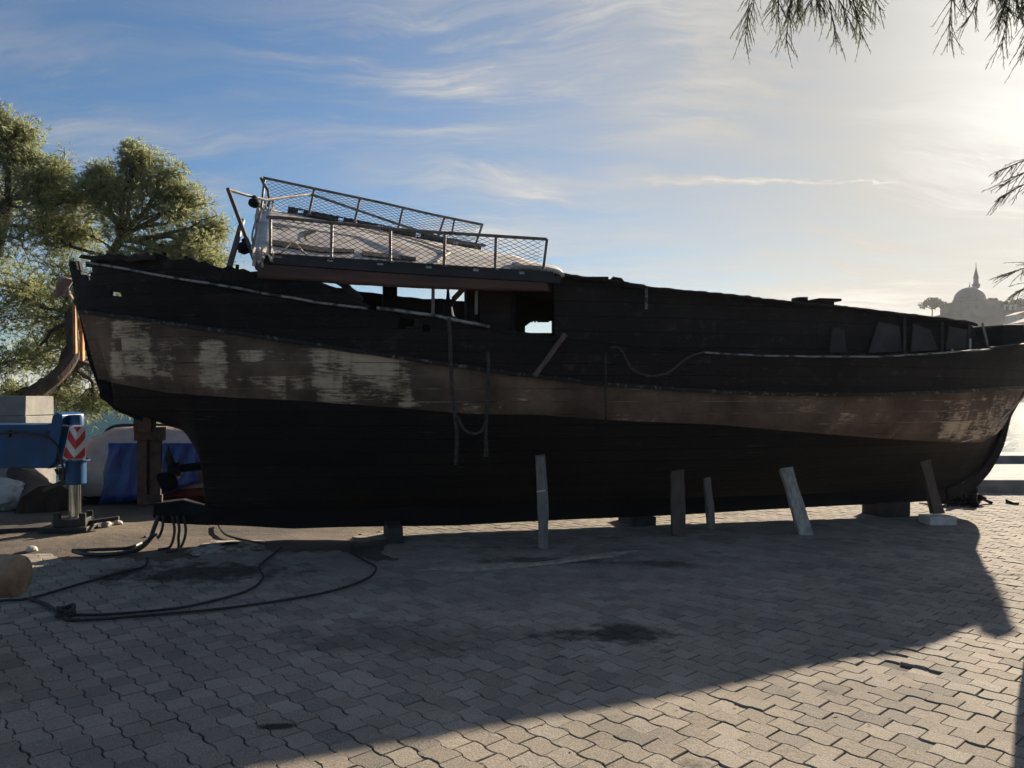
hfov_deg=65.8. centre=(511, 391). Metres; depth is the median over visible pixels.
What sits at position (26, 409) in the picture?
stone pillar
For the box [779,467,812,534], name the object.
timber prop
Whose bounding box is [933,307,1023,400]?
hill
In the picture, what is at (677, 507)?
timber prop
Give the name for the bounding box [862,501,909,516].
keel block
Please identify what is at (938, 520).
footing block
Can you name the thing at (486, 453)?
rope tassel
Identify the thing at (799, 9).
tamarisk tree
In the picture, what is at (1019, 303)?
hill tree
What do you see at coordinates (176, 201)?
tamarisk tree
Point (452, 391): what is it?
hanging rope
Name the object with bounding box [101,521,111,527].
stone
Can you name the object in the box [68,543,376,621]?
rope
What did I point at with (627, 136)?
sky
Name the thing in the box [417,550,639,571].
sand streak
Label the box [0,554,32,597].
log
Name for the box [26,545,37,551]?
stone
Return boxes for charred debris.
[941,487,1019,506]
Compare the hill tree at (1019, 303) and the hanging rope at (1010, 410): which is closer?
the hanging rope at (1010, 410)
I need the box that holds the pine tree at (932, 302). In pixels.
[917,297,946,315]
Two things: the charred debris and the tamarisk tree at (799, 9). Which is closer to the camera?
the tamarisk tree at (799, 9)
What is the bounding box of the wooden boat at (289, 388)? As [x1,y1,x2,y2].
[53,176,1023,528]
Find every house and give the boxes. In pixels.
[1004,304,1016,309]
[1006,311,1023,323]
[1010,319,1023,324]
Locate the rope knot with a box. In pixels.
[55,603,80,621]
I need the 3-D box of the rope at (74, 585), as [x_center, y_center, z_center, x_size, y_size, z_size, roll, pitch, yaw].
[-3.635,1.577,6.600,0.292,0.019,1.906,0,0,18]
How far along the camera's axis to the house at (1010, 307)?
258.00 m
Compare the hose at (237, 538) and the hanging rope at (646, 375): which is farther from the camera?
the hose at (237, 538)
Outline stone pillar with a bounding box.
[0,396,55,483]
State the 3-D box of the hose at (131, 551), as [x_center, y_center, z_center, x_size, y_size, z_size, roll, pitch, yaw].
[-3.922,1.443,7.891,0.813,0.326,0.396,0,0,-30]
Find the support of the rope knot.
on the pavement
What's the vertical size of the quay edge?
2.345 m
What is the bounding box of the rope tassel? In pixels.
[483,438,488,456]
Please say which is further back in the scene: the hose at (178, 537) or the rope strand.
the hose at (178, 537)
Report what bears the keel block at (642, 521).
on the pavement
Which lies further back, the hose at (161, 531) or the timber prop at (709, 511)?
the timber prop at (709, 511)
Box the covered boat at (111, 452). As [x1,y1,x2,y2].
[58,424,204,503]
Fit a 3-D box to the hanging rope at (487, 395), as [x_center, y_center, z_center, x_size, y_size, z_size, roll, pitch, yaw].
[-0.240,0.107,7.549,0.044,0.970,0.248,0,0,-8]
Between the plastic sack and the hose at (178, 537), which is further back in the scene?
the plastic sack
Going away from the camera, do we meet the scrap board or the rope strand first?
the rope strand
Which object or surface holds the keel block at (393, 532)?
on the pavement
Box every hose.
[71,542,141,551]
[72,515,160,556]
[144,515,164,538]
[158,515,175,550]
[166,515,180,552]
[175,515,186,549]
[217,525,265,544]
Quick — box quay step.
[977,463,1023,492]
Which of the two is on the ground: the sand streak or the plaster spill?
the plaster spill
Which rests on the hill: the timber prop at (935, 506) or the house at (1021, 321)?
the house at (1021, 321)
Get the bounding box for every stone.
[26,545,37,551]
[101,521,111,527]
[114,520,122,524]
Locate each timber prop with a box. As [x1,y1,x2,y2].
[535,454,548,549]
[670,469,685,536]
[703,477,714,529]
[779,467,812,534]
[918,459,944,513]
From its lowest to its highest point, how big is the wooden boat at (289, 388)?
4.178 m
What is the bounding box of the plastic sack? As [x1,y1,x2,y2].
[0,477,24,510]
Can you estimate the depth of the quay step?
12.67 m
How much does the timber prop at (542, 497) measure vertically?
0.964 m
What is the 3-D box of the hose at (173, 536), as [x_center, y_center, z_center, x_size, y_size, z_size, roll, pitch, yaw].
[-3.515,1.442,8.108,0.094,0.313,0.348,0,0,0]
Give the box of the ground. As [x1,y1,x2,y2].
[0,497,911,764]
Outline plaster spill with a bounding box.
[183,539,265,555]
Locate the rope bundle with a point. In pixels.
(255, 227)
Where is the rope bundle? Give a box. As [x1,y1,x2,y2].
[251,200,273,267]
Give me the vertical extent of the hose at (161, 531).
0.319 m
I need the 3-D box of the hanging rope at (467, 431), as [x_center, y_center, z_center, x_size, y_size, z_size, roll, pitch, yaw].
[-0.389,0.316,7.521,0.299,0.193,0.068,0,0,-17]
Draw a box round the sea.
[48,393,1023,481]
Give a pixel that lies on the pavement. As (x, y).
(740, 666)
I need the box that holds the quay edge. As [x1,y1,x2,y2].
[996,452,1023,462]
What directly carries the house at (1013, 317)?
on the hill
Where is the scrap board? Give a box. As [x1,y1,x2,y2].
[0,516,119,532]
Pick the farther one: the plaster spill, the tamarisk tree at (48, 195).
the tamarisk tree at (48, 195)
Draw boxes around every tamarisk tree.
[0,98,108,395]
[0,136,248,513]
[730,0,1023,311]
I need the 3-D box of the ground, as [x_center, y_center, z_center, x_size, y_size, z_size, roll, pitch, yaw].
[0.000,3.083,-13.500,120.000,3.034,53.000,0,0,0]
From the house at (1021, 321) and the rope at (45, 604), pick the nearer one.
the rope at (45, 604)
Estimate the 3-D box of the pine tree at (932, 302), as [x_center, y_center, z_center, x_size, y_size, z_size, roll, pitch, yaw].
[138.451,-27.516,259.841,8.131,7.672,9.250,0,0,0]
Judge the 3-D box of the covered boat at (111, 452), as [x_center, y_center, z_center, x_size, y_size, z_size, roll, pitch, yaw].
[-4.477,1.081,11.850,4.738,1.224,1.840,0,0,0]
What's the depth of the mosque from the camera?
254.50 m
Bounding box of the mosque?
[940,268,1003,317]
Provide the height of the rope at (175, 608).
0.017 m
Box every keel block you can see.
[383,520,402,543]
[618,516,655,525]
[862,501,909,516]
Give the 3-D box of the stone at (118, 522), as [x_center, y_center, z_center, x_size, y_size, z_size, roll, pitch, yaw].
[-4.744,1.575,9.543,0.101,0.070,0.098,0,0,0]
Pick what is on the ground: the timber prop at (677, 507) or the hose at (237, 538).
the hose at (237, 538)
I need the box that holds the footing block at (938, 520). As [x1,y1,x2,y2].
[918,514,956,525]
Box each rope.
[0,557,147,601]
[27,597,68,616]
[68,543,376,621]
[73,546,281,615]
[447,318,458,464]
[456,415,485,434]
[484,352,489,443]
[610,346,703,376]
[960,395,1023,442]
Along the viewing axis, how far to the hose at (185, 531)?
8.20 m
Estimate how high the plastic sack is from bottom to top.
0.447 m
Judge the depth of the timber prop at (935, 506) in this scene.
9.80 m
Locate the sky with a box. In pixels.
[0,0,1023,392]
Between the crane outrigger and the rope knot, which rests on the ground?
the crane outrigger
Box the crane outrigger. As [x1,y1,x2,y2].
[0,412,101,532]
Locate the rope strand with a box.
[276,241,307,255]
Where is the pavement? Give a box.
[0,492,1023,767]
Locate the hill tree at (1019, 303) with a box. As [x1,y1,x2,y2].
[1010,299,1023,307]
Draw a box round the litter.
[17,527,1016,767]
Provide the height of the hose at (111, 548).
0.031 m

